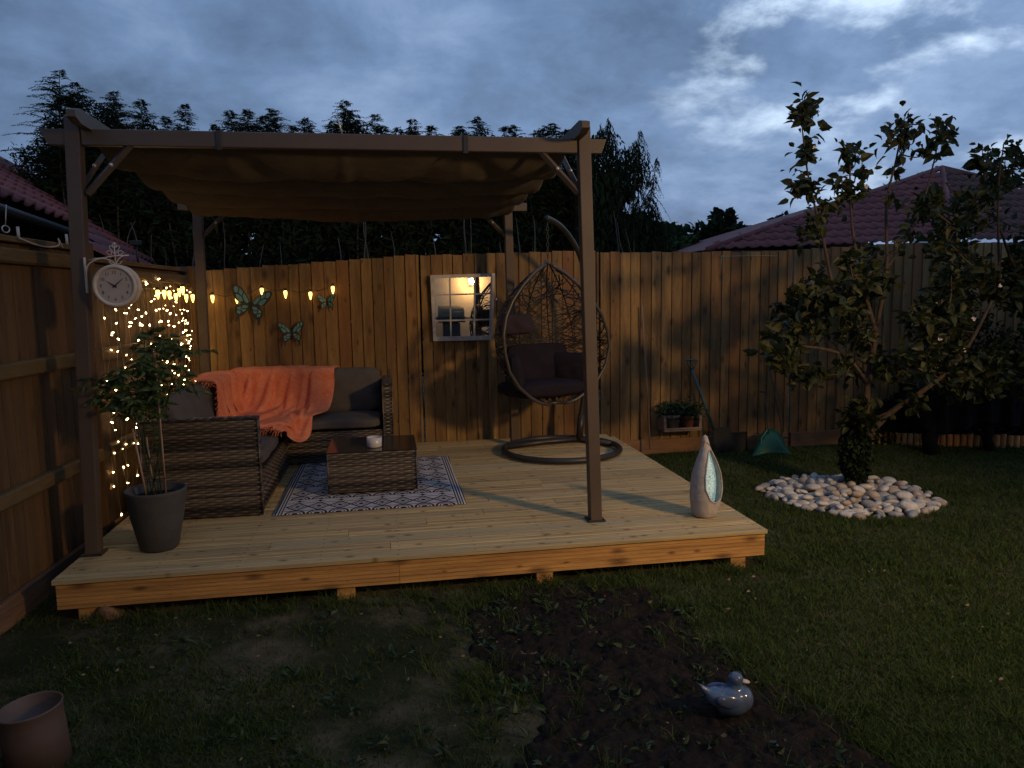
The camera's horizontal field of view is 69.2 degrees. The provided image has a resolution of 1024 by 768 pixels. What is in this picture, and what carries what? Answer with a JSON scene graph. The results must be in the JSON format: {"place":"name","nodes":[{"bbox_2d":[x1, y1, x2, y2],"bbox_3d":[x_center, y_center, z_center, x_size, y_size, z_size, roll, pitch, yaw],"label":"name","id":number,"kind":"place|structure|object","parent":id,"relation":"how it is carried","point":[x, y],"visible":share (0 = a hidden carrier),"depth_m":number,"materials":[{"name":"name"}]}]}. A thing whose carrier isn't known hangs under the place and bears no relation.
{"place":"outdoors","nodes":[
{"label":"outdoors","id":0,"kind":"place"},
{"bbox_2d":[0,340,1023,767],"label":"lawn","id":1,"kind":"structure","parent":0,"point":[390,724],"depth_m":3.54,"materials":[{"name":"plant"}]},
{"bbox_2d":[0,691,72,767],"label":"plant pot","id":2,"kind":"object","parent":1,"relation":"on","point":[34,731],"visible":1,"depth_m":2.66,"materials":[{"name":"ceramic"}]},
{"bbox_2d":[0,234,106,634],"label":"wooden fence","id":3,"kind":"object","parent":1,"relation":"on","point":[41,519],"visible":0.72,"depth_m":4.22,"materials":[{"name":"brown wood"}]},
{"bbox_2d":[1,205,68,247],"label":"loose cable","id":4,"kind":"object","parent":3,"relation":"attached to","point":[18,234],"visible":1,"depth_m":4.04,"materials":[{"name":"metal"}]},
{"bbox_2d":[0,156,155,263],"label":"bungalow","id":5,"kind":"object","parent":1,"relation":"on","point":[18,189],"visible":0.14,"depth_m":7.35,"materials":[{"name":"red tile"}]},
{"bbox_2d":[0,69,167,262],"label":"conifer tree","id":6,"kind":"object","parent":1,"relation":"on","point":[101,202],"visible":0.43,"depth_m":9.60,"materials":[{"name":"green plant"}]},
{"bbox_2d":[69,243,115,533],"bbox_3d":[-2.800,0.202,4.991,0.107,2.270,0.098,-2,7,-6],"label":"fence post","id":7,"kind":"object","parent":1,"relation":"on","point":[108,515],"visible":0.26,"depth_m":4.99,"materials":[{"name":"brown wood"}]},
{"bbox_2d":[94,257,192,525],"bbox_3d":[-2.907,0.052,6.018,0.107,2.028,1.983,-2,7,-6],"label":"wooden fence","id":8,"kind":"object","parent":1,"relation":"on","point":[152,273],"visible":0.45,"depth_m":5.59,"materials":[{"name":"brown wood"}]},
{"bbox_2d":[129,240,142,262],"bbox_3d":[-3.050,-1.069,6.035,0.090,0.190,0.040,-2,7,-9],"label":"solar light","id":9,"kind":"object","parent":8,"relation":"attached to","point":[135,243],"visible":0.88,"depth_m":6.01,"materials":[{"name":"black plastic"}]},
{"bbox_2d":[97,278,194,515],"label":"curtain lights","id":10,"kind":"object","parent":8,"relation":"hanging from","point":[145,346],"visible":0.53,"depth_m":5.64,"materials":[{"name":"yellow"}]},
{"bbox_2d":[142,283,334,303],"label":"festoon lights","id":11,"kind":"object","parent":8,"relation":"hanging from","point":[179,290],"visible":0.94,"depth_m":6.71,"materials":[{"name":"glass"}]},
{"bbox_2d":[107,99,189,266],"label":"conifer tree","id":12,"kind":"object","parent":1,"relation":"on","point":[150,126],"visible":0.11,"depth_m":9.91,"materials":[{"name":"green plant"}]},
{"bbox_2d":[137,103,223,270],"bbox_3d":[-4.424,-1.591,10.277,1.159,4.251,1.352,-2,7,-9],"label":"conifer tree","id":13,"kind":"object","parent":1,"relation":"on","point":[164,214],"visible":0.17,"depth_m":9.83,"materials":[{"name":"green plant"}]},
{"bbox_2d":[179,266,200,383],"bbox_3d":[-3.002,0.005,6.995,0.155,2.195,0.098,-2,7,-6],"label":"fence post","id":14,"kind":"object","parent":1,"relation":"on","point":[192,309],"visible":0.26,"depth_m":6.88,"materials":[{"name":"brown wood"}]},
{"bbox_2d":[188,108,325,364],"bbox_3d":[-3.503,-1.659,10.503,2.030,4.304,1.515,-2,7,-9],"label":"conifer tree","id":15,"kind":"object","parent":1,"relation":"on","point":[233,243],"visible":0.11,"depth_m":10.17,"materials":[{"name":"green plant"}]},
{"bbox_2d":[206,255,423,442],"bbox_3d":[-2.006,-0.163,7.217,2.250,2.144,0.098,-2,7,-9],"label":"wooden fence","id":16,"kind":"object","parent":1,"relation":"on","point":[233,342],"visible":0.5,"depth_m":7.18,"materials":[{"name":"brown wood"}]},
{"bbox_2d":[232,284,272,324],"bbox_3d":[-2.427,-0.741,6.980,0.362,0.392,0.051,-2,7,-9],"label":"wall butterfly","id":17,"kind":"object","parent":16,"relation":"attached to","point":[246,304],"depth_m":6.98,"materials":[{"name":"teal plastic"}]},
{"bbox_2d":[277,321,303,345],"bbox_3d":[-2.103,-0.479,7.072,0.250,0.241,0.035,-2,7,-9],"label":"wall butterfly","id":18,"kind":"object","parent":16,"relation":"attached to","point":[285,329],"depth_m":7.07,"materials":[{"name":"teal plastic"}]},
{"bbox_2d":[317,294,334,310],"bbox_3d":[-1.773,-0.778,7.098,0.175,0.170,0.027,-2,7,-9],"label":"wall butterfly","id":19,"kind":"object","parent":16,"relation":"attached to","point":[326,302],"depth_m":7.10,"materials":[{"name":"teal plastic"}]},
{"bbox_2d":[276,99,421,381],"bbox_3d":[-2.302,-1.710,10.568,2.065,4.350,1.470,-2,7,-9],"label":"conifer tree","id":20,"kind":"object","parent":1,"relation":"on","point":[345,240],"visible":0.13,"depth_m":10.24,"materials":[{"name":"green plant"}]},
{"bbox_2d":[51,434,767,621],"bbox_3d":[-0.690,0.921,5.813,4.017,0.302,3.285,-2,7,-9],"label":"decking","id":21,"kind":"object","parent":1,"relation":"on","point":[511,516],"visible":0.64,"depth_m":4.49,"materials":[{"name":"brown wood"}]},
{"bbox_2d":[71,326,218,552],"bbox_3d":[-2.089,0.313,4.336,0.739,1.300,0.528,-2,7,-9],"label":"potted plant","id":22,"kind":"object","parent":21,"relation":"on","point":[156,510],"visible":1,"depth_m":4.25,"materials":[{"name":"green plant"}]},
{"bbox_2d":[137,367,393,518],"bbox_3d":[-1.786,0.353,6.037,1.634,0.810,2.253,-2,7,-9],"label":"corner sofa","id":23,"kind":"object","parent":21,"relation":"on","point":[233,466],"visible":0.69,"depth_m":4.94,"materials":[{"name":"wicker"}]},
{"bbox_2d":[187,365,339,441],"bbox_3d":[-2.145,0.160,6.453,0.938,0.583,1.563,0,7,7],"label":"throw blanket","id":24,"kind":"object","parent":23,"relation":"on","point":[291,400],"visible":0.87,"depth_m":6.70,"materials":[{"name":"orange fabric"}]},
{"bbox_2d":[38,108,605,556],"bbox_3d":[-1.175,-0.447,5.614,3.145,2.478,3.010,-2,7,-9],"label":"pergola","id":25,"kind":"object","parent":21,"relation":"on","point":[352,178],"visible":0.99,"depth_m":4.49,"materials":[{"name":"wood"},{"name":"fabric"},{"name":"dark grey metal"}]},
{"bbox_2d":[83,242,141,307],"bbox_3d":[-2.194,-0.598,4.067,0.288,0.357,0.092,-2,7,-6],"label":"station clock","id":26,"kind":"object","parent":25,"relation":"attached to","point":[115,284],"visible":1,"depth_m":4.05,"materials":[{"name":"white metal"}]},
{"bbox_2d":[272,456,465,515],"bbox_3d":[-1.093,0.766,5.855,1.312,0.006,1.600,-2,7,-9],"label":"rug","id":27,"kind":"object","parent":21,"relation":"on","point":[306,491],"visible":0.69,"depth_m":5.45,"materials":[{"name":"fabric"}]},
{"bbox_2d":[326,435,417,494],"bbox_3d":[-1.072,0.615,5.745,0.656,0.316,0.586,-2,7,-9],"label":"coffee table","id":28,"kind":"object","parent":27,"relation":"on","point":[355,464],"visible":1,"depth_m":5.48,"materials":[{"name":"wicker"}]},
{"bbox_2d":[366,435,381,447],"bbox_3d":[-1.036,0.435,5.592,0.114,0.075,0.114,-2,7,-9],"label":"candle jar","id":29,"kind":"object","parent":28,"relation":"on","point":[374,441],"visible":1,"depth_m":5.55,"materials":[{"name":"glass"}]},
{"bbox_2d":[494,216,622,463],"bbox_3d":[0.403,-0.428,6.716,1.188,2.114,1.114,-2,7,-9],"label":"hanging egg chair","id":30,"kind":"object","parent":21,"relation":"on","point":[538,371],"visible":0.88,"depth_m":6.78,"materials":[{"name":"wicker"}]},
{"bbox_2d":[690,435,722,517],"bbox_3d":[1.252,0.591,4.792,0.203,0.535,0.205,-2,7,-9],"label":"teardrop ornament","id":31,"kind":"object","parent":21,"relation":"on","point":[706,486],"visible":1,"depth_m":4.75,"materials":[{"name":"stone"}]},
{"bbox_2d":[369,119,480,413],"bbox_3d":[-1.251,-1.660,10.872,1.821,4.144,1.534,-2,7,-9],"label":"conifer tree","id":32,"kind":"object","parent":1,"relation":"on","point":[425,236],"visible":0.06,"depth_m":10.56,"materials":[{"name":"green plant"}]},
{"bbox_2d":[435,116,556,407],"bbox_3d":[-0.266,-1.718,10.974,1.798,4.213,1.363,-2,7,-9],"label":"conifer tree","id":33,"kind":"object","parent":1,"relation":"on","point":[488,236],"visible":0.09,"depth_m":10.58,"materials":[{"name":"green plant"}]},
{"bbox_2d":[420,250,598,441],"bbox_3d":[0.007,-0.250,7.548,1.807,2.175,0.098,-2,7,-9],"label":"wooden fence","id":34,"kind":"object","parent":1,"relation":"on","point":[485,376],"visible":0.53,"depth_m":7.48,"materials":[{"name":"brown wood"}]},
{"bbox_2d":[430,273,494,340],"bbox_3d":[-0.480,-0.757,7.332,0.637,0.657,0.033,-2,7,-9],"label":"window mirror","id":35,"kind":"object","parent":34,"relation":"attached to","point":[462,305],"depth_m":7.33,"materials":[{"name":"mirror"}]},
{"bbox_2d":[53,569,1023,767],"bbox_3d":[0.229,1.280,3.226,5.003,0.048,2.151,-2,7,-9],"label":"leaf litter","id":36,"kind":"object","parent":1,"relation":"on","point":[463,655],"visible":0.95,"depth_m":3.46,"materials":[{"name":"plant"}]},
{"bbox_2d":[513,123,602,364],"bbox_3d":[0.596,-1.770,11.265,1.700,4.221,1.368,-2,7,-9],"label":"conifer tree","id":37,"kind":"object","parent":1,"relation":"on","point":[559,211],"visible":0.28,"depth_m":10.83,"materials":[{"name":"green plant"}]},
{"bbox_2d":[562,117,678,381],"bbox_3d":[1.643,-1.745,10.998,1.792,4.207,1.397,-2,7,-9],"label":"weeping conifer","id":38,"kind":"object","parent":1,"relation":"on","point":[616,228],"visible":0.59,"depth_m":10.64,"materials":[{"name":"green plant"}]},
{"bbox_2d":[461,583,893,767],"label":"soil bed","id":39,"kind":"object","parent":1,"relation":"on","point":[705,718],"visible":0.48,"depth_m":3.09,"materials":[{"name":"soil"}]},
{"bbox_2d":[104,591,853,767],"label":"weeds","id":40,"kind":"object","parent":39,"relation":"on","point":[839,748],"visible":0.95,"depth_m":3.18,"materials":[{"name":"green plant"}]},
{"bbox_2d":[699,671,753,716],"bbox_3d":[0.846,1.227,2.940,0.224,0.176,0.128,-2,7,-9],"label":"duck ornament","id":41,"kind":"object","parent":39,"relation":"on","point":[732,696],"visible":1,"depth_m":2.91,"materials":[{"name":"blue ceramic"}]},
{"bbox_2d":[659,221,704,253],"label":"distant tree","id":42,"kind":"object","parent":1,"relation":"on","point":[687,241],"visible":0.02,"depth_m":20.60,"materials":[{"name":"green plant"}]},
{"bbox_2d":[599,249,791,453],"bbox_3d":[1.954,-0.317,7.871,2.116,2.171,0.098,-2,7,-9],"label":"wooden fence","id":43,"kind":"object","parent":1,"relation":"on","point":[679,297],"visible":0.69,"depth_m":7.82,"materials":[{"name":"brown wood"}]},
{"bbox_2d":[641,306,650,448],"bbox_3d":[1.391,-0.063,7.663,0.034,1.478,0.149,-5,8,-33],"label":"wooden pole","id":44,"kind":"object","parent":43,"relation":"attached to","point":[646,380],"visible":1,"depth_m":7.67,"materials":[{"name":"wood"}]},
{"bbox_2d":[657,414,701,431],"bbox_3d":[1.751,0.400,7.752,0.415,0.160,0.205,-2,7,-9],"label":"wall shelf","id":45,"kind":"object","parent":43,"relation":"attached to","point":[662,424],"depth_m":7.69,"materials":[{"name":"brown wood"}]},
{"bbox_2d":[655,397,694,427],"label":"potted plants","id":46,"kind":"object","parent":45,"relation":"on","point":[671,411],"visible":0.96,"depth_m":7.67,"materials":[{"name":"green plant"}]},
{"bbox_2d":[678,395,707,427],"bbox_3d":[1.848,0.286,7.755,0.411,0.346,0.322,-2,7,-9],"label":"potted plant","id":47,"kind":"object","parent":45,"relation":"on","point":[692,412],"visible":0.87,"depth_m":7.71,"materials":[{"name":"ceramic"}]},
{"bbox_2d":[686,359,731,450],"bbox_3d":[2.068,0.220,7.783,0.483,0.969,0.083,1,7,12],"label":"garden spade","id":48,"kind":"object","parent":1,"relation":"on","point":[722,440],"visible":1,"depth_m":7.78,"materials":[{"name":"black plastic"}]},
{"bbox_2d":[721,431,747,451],"bbox_3d":[2.351,0.612,7.857,0.282,0.216,0.048,-2,7,-9],"label":"black tray","id":49,"kind":"object","parent":1,"relation":"on","point":[739,441],"visible":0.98,"depth_m":7.86,"materials":[{"name":"plastic"}]},
{"bbox_2d":[681,207,809,249],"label":"distant tree","id":50,"kind":"object","parent":1,"relation":"on","point":[721,221],"visible":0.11,"depth_m":22.70,"materials":[{"name":"green plant"}]},
{"bbox_2d":[751,390,790,456],"bbox_3d":[2.678,0.401,7.719,0.530,0.649,0.241,-2,7,-9],"label":"green scoop","id":51,"kind":"object","parent":1,"relation":"on","point":[770,441],"visible":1,"depth_m":7.69,"materials":[{"name":"plastic"}]},
{"bbox_2d":[766,355,790,442],"bbox_3d":[2.815,0.140,7.863,0.286,0.979,0.133,2,7,23],"label":"leaf rake","id":52,"kind":"object","parent":1,"relation":"on","point":[777,405],"visible":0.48,"depth_m":7.91,"materials":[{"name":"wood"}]},
{"bbox_2d":[767,210,800,219],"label":"distant tree","id":53,"kind":"object","parent":1,"relation":"on","point":[784,213],"depth_m":25.33,"materials":[{"name":"green plant"}]},
{"bbox_2d":[783,489,793,494],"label":"cobble","id":54,"kind":"object","parent":1,"relation":"on","point":[787,491],"visible":0.69,"depth_m":6.04,"materials":[{"name":"stone"}]},
{"bbox_2d":[794,483,803,488],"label":"cobble","id":55,"kind":"object","parent":1,"relation":"on","point":[798,486],"visible":0.91,"depth_m":6.26,"materials":[{"name":"stone"}]},
{"bbox_2d":[796,500,809,504],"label":"cobble","id":56,"kind":"object","parent":1,"relation":"on","point":[803,502],"visible":0.62,"depth_m":5.82,"materials":[{"name":"stone"}]},
{"bbox_2d":[801,495,812,499],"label":"cobble","id":57,"kind":"object","parent":1,"relation":"on","point":[806,497],"visible":0.98,"depth_m":5.90,"materials":[{"name":"stone"}]},
{"bbox_2d":[801,505,812,510],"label":"cobble","id":58,"kind":"object","parent":1,"relation":"on","point":[808,507],"visible":0.65,"depth_m":5.71,"materials":[{"name":"stone"}]},
{"bbox_2d":[816,501,829,508],"bbox_3d":[2.425,0.952,5.805,0.090,0.049,0.113,-18,32,-31],"label":"cobble","id":59,"kind":"object","parent":1,"relation":"on","point":[825,507],"visible":0.45,"depth_m":5.77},
{"bbox_2d":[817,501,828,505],"bbox_3d":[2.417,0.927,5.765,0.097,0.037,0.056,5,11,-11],"label":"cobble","id":60,"kind":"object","parent":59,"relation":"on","point":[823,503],"visible":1,"depth_m":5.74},
{"bbox_2d":[828,509,838,515],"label":"cobble","id":61,"kind":"object","parent":1,"relation":"on","point":[833,511],"visible":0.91,"depth_m":5.57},
{"bbox_2d":[839,511,852,518],"bbox_3d":[2.497,0.976,5.545,0.102,0.039,0.082,15,27,30],"label":"cobble","id":62,"kind":"object","parent":1,"relation":"on","point":[846,513],"visible":0.8,"depth_m":5.53,"materials":[{"name":"stone"}]},
{"bbox_2d":[675,165,1023,335],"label":"bungalow","id":63,"kind":"object","parent":1,"relation":"on","point":[868,214],"visible":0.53,"depth_m":18.34,"materials":[{"name":"red tile"}]},
{"bbox_2d":[852,508,863,512],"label":"cobble","id":64,"kind":"object","parent":1,"relation":"on","point":[857,510],"visible":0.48,"depth_m":5.61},
{"bbox_2d":[852,503,863,508],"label":"cobble","id":65,"kind":"object","parent":64,"relation":"on","point":[856,505],"visible":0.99,"depth_m":5.63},
{"bbox_2d":[853,512,865,519],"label":"cobble","id":66,"kind":"object","parent":1,"relation":"on","point":[860,515],"visible":0.69,"depth_m":5.47,"materials":[{"name":"stone"}]},
{"bbox_2d":[742,81,992,458],"bbox_3d":[3.057,-0.714,6.210,2.664,3.325,1.363,-2,7,-9],"label":"apple tree","id":67,"kind":"object","parent":1,"relation":"on","point":[854,288],"visible":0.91,"depth_m":5.87,"materials":[{"name":"green plant"}]},
{"bbox_2d":[836,426,874,484],"bbox_3d":[2.871,0.616,6.216,0.311,0.585,0.302,-2,7,-9],"label":"ivy clump","id":68,"kind":"object","parent":67,"relation":"attached to","point":[855,453],"visible":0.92,"depth_m":6.14,"materials":[{"name":"green plant"}]},
{"bbox_2d":[883,505,893,512],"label":"cobble","id":69,"kind":"object","parent":1,"relation":"on","point":[888,508],"visible":1,"depth_m":5.56,"materials":[{"name":"stone"}]},
{"bbox_2d":[882,476,895,484],"bbox_3d":[3.254,0.836,6.408,0.102,0.057,0.127,-17,21,-17],"label":"cobble","id":70,"kind":"object","parent":1,"relation":"on","point":[887,479],"visible":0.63,"depth_m":6.38,"materials":[{"name":"stone"}]},
{"bbox_2d":[887,487,900,494],"bbox_3d":[3.110,0.883,6.030,0.118,0.082,0.086,19,1,18],"label":"cobble","id":71,"kind":"object","parent":1,"relation":"on","point":[892,490],"visible":0.48,"depth_m":6.01,"materials":[{"name":"stone"}]},
{"bbox_2d":[888,511,903,516],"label":"cobble","id":72,"kind":"object","parent":1,"relation":"on","point":[897,513],"visible":0.67,"depth_m":5.51,"materials":[{"name":"stone"}]},
{"bbox_2d":[895,490,912,498],"bbox_3d":[3.131,0.889,5.930,0.135,0.064,0.108,2,23,3],"label":"cobble","id":73,"kind":"object","parent":1,"relation":"on","point":[902,494],"visible":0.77,"depth_m":5.90,"materials":[{"name":"stone"}]},
{"bbox_2d":[787,242,1023,445],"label":"wooden fence","id":74,"kind":"object","parent":1,"relation":"on","point":[814,417],"visible":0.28,"depth_m":8.15,"materials":[{"name":"brown wood"}]},
{"bbox_2d":[899,500,918,509],"bbox_3d":[3.018,0.925,5.647,0.135,0.068,0.101,14,29,12],"label":"cobble","id":75,"kind":"object","parent":1,"relation":"on","point":[906,504],"visible":0.83,"depth_m":5.62,"materials":[{"name":"stone"}]},
{"bbox_2d":[907,510,917,517],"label":"cobble","id":76,"kind":"object","parent":1,"relation":"on","point":[911,513],"visible":0.92,"depth_m":5.51,"materials":[{"name":"stone"}]},
{"bbox_2d":[920,507,931,513],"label":"cobble","id":77,"kind":"object","parent":1,"relation":"on","point":[924,510],"visible":0.88,"depth_m":5.58,"materials":[{"name":"stone"}]},
{"bbox_2d":[928,501,940,507],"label":"cobble","id":78,"kind":"object","parent":1,"relation":"on","point":[933,503],"visible":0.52,"depth_m":5.75,"materials":[{"name":"stone"}]},
{"bbox_2d":[871,431,1023,447],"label":"log edging","id":79,"kind":"object","parent":1,"relation":"on","point":[1017,441],"visible":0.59,"depth_m":7.92,"materials":[{"name":"brown wood"}]},
{"bbox_2d":[922,134,1023,404],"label":"pear tree","id":80,"kind":"object","parent":1,"relation":"on","point":[996,374],"visible":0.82,"depth_m":6.13,"materials":[{"name":"green plant"}]},
{"label":"cobble","id":81,"kind":"object","parent":1,"relation":"on","visible":0},
{"bbox_2d":[906,487,919,492],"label":"cobble","id":82,"kind":"object","parent":81,"relation":"on","point":[910,489],"visible":0.71,"depth_m":6.06,"materials":[{"name":"stone"}]},
{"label":"cobble","id":83,"kind":"object","parent":1,"relation":"on","visible":0},
{"bbox_2d":[861,500,878,507],"bbox_3d":[2.735,0.926,5.675,0.125,0.074,0.094,22,3,25],"label":"cobble","id":84,"kind":"object","parent":83,"relation":"on","point":[867,503],"visible":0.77,"depth_m":5.64,"materials":[{"name":"stone"}]},
{"label":"cobble","id":85,"kind":"object","parent":1,"relation":"on","visible":0},
{"bbox_2d":[830,490,840,495],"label":"cobble","id":86,"kind":"object","parent":85,"relation":"on","point":[835,492],"visible":0.73,"depth_m":6.00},
{"label":"cobble","id":87,"kind":"object","parent":1,"relation":"on","visible":0},
{"bbox_2d":[788,494,797,499],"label":"cobble","id":88,"kind":"object","parent":87,"relation":"on","point":[793,496],"visible":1,"depth_m":5.92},
{"label":"cobble","id":89,"kind":"object","parent":1,"relation":"on","visible":0},
{"bbox_2d":[877,485,888,491],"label":"cobble","id":90,"kind":"object","parent":89,"relation":"on","point":[884,488],"visible":0.91,"depth_m":6.00,"materials":[{"name":"stone"}]},
{"label":"cobble","id":91,"kind":"object","parent":1,"relation":"on","visible":0},
{"bbox_2d":[835,476,843,481],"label":"cobble","id":92,"kind":"object","parent":91,"relation":"on","point":[839,478],"visible":0.84,"depth_m":6.38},
{"bbox_2d":[0,0,1023,299],"label":"sky","id":93,"kind":"structure","parent":0,"point":[707,86],"materials":[{"name":"blue"}]},
{"bbox_2d":[834,483,847,488],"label":"cobble","id":94,"kind":"object","parent":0,"point":[839,485],"visible":0.67,"depth_m":6.11,"materials":[{"name":"stone"}]},
{"label":"cobble","id":95,"kind":"object","parent":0,"visible":0},
{"bbox_2d":[825,485,837,491],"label":"cobble","id":96,"kind":"object","parent":95,"relation":"on","point":[828,488],"visible":0.66,"depth_m":6.13,"materials":[{"name":"stone"}]},
{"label":"cobble","id":97,"kind":"object","parent":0,"visible":0},
{"bbox_2d":[804,484,813,492],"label":"cobble","id":98,"kind":"object","parent":97,"relation":"on","point":[807,490],"visible":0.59,"depth_m":6.17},
{"bbox_2d":[806,483,820,489],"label":"cobble","id":99,"kind":"object","parent":98,"relation":"on","point":[811,486],"visible":1,"depth_m":6.11,"materials":[{"name":"stone"}]},
{"label":"cobble","id":100,"kind":"object","parent":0,"visible":0},
{"bbox_2d":[885,495,896,499],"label":"cobble","id":101,"kind":"object","parent":100,"relation":"on","point":[890,497],"visible":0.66,"depth_m":5.83,"materials":[{"name":"stone"}]},
{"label":"cobble","id":102,"kind":"object","parent":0,"visible":0},
{"bbox_2d":[915,501,925,506],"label":"cobble","id":103,"kind":"object","parent":102,"relation":"on","point":[920,503],"visible":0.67,"depth_m":5.65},
{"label":"cobble","id":104,"kind":"object","parent":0,"visible":0},
{"bbox_2d":[846,481,855,487],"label":"cobble","id":105,"kind":"object","parent":104,"relation":"on","point":[850,484],"visible":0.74,"depth_m":6.16,"materials":[{"name":"stone"}]},
{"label":"cobble","id":106,"kind":"object","parent":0,"visible":0},
{"bbox_2d":[858,484,872,489],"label":"cobble","id":107,"kind":"object","parent":106,"relation":"on","point":[867,486],"visible":0.77,"depth_m":6.09,"materials":[{"name":"stone"}]},
{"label":"cobble","id":108,"kind":"object","parent":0,"visible":0},
{"bbox_2d":[867,491,879,498],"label":"cobble","id":109,"kind":"object","parent":108,"relation":"on","point":[872,494],"visible":0.96,"depth_m":5.83,"materials":[{"name":"stone"}]},
{"label":"cobble","id":110,"kind":"object","parent":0,"visible":0},
{"bbox_2d":[852,485,865,492],"bbox_3d":[2.816,0.857,6.031,0.112,0.051,0.084,16,23,-10],"label":"cobble","id":111,"kind":"object","parent":110,"relation":"on","point":[857,488],"visible":0.68,"depth_m":6.01,"materials":[{"name":"stone"}]},
{"label":"cobble","id":112,"kind":"object","parent":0,"visible":0},
{"bbox_2d":[805,478,814,483],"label":"cobble","id":113,"kind":"object","parent":112,"relation":"on","point":[809,480],"visible":0.63,"depth_m":6.23,"materials":[{"name":"stone"}]},
{"label":"cobble","id":114,"kind":"object","parent":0,"visible":0},
{"bbox_2d":[851,491,863,497],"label":"cobble","id":115,"kind":"object","parent":114,"relation":"on","point":[858,494],"visible":1,"depth_m":5.88,"materials":[{"name":"stone"}]},
{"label":"flower bed soil","id":116,"kind":"structure","parent":0,"visible":0},
{"bbox_2d":[940,306,1023,445],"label":"shrub","id":117,"kind":"object","parent":116,"relation":"on","point":[999,429],"visible":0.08,"depth_m":8.04,"materials":[{"name":"green plant"}]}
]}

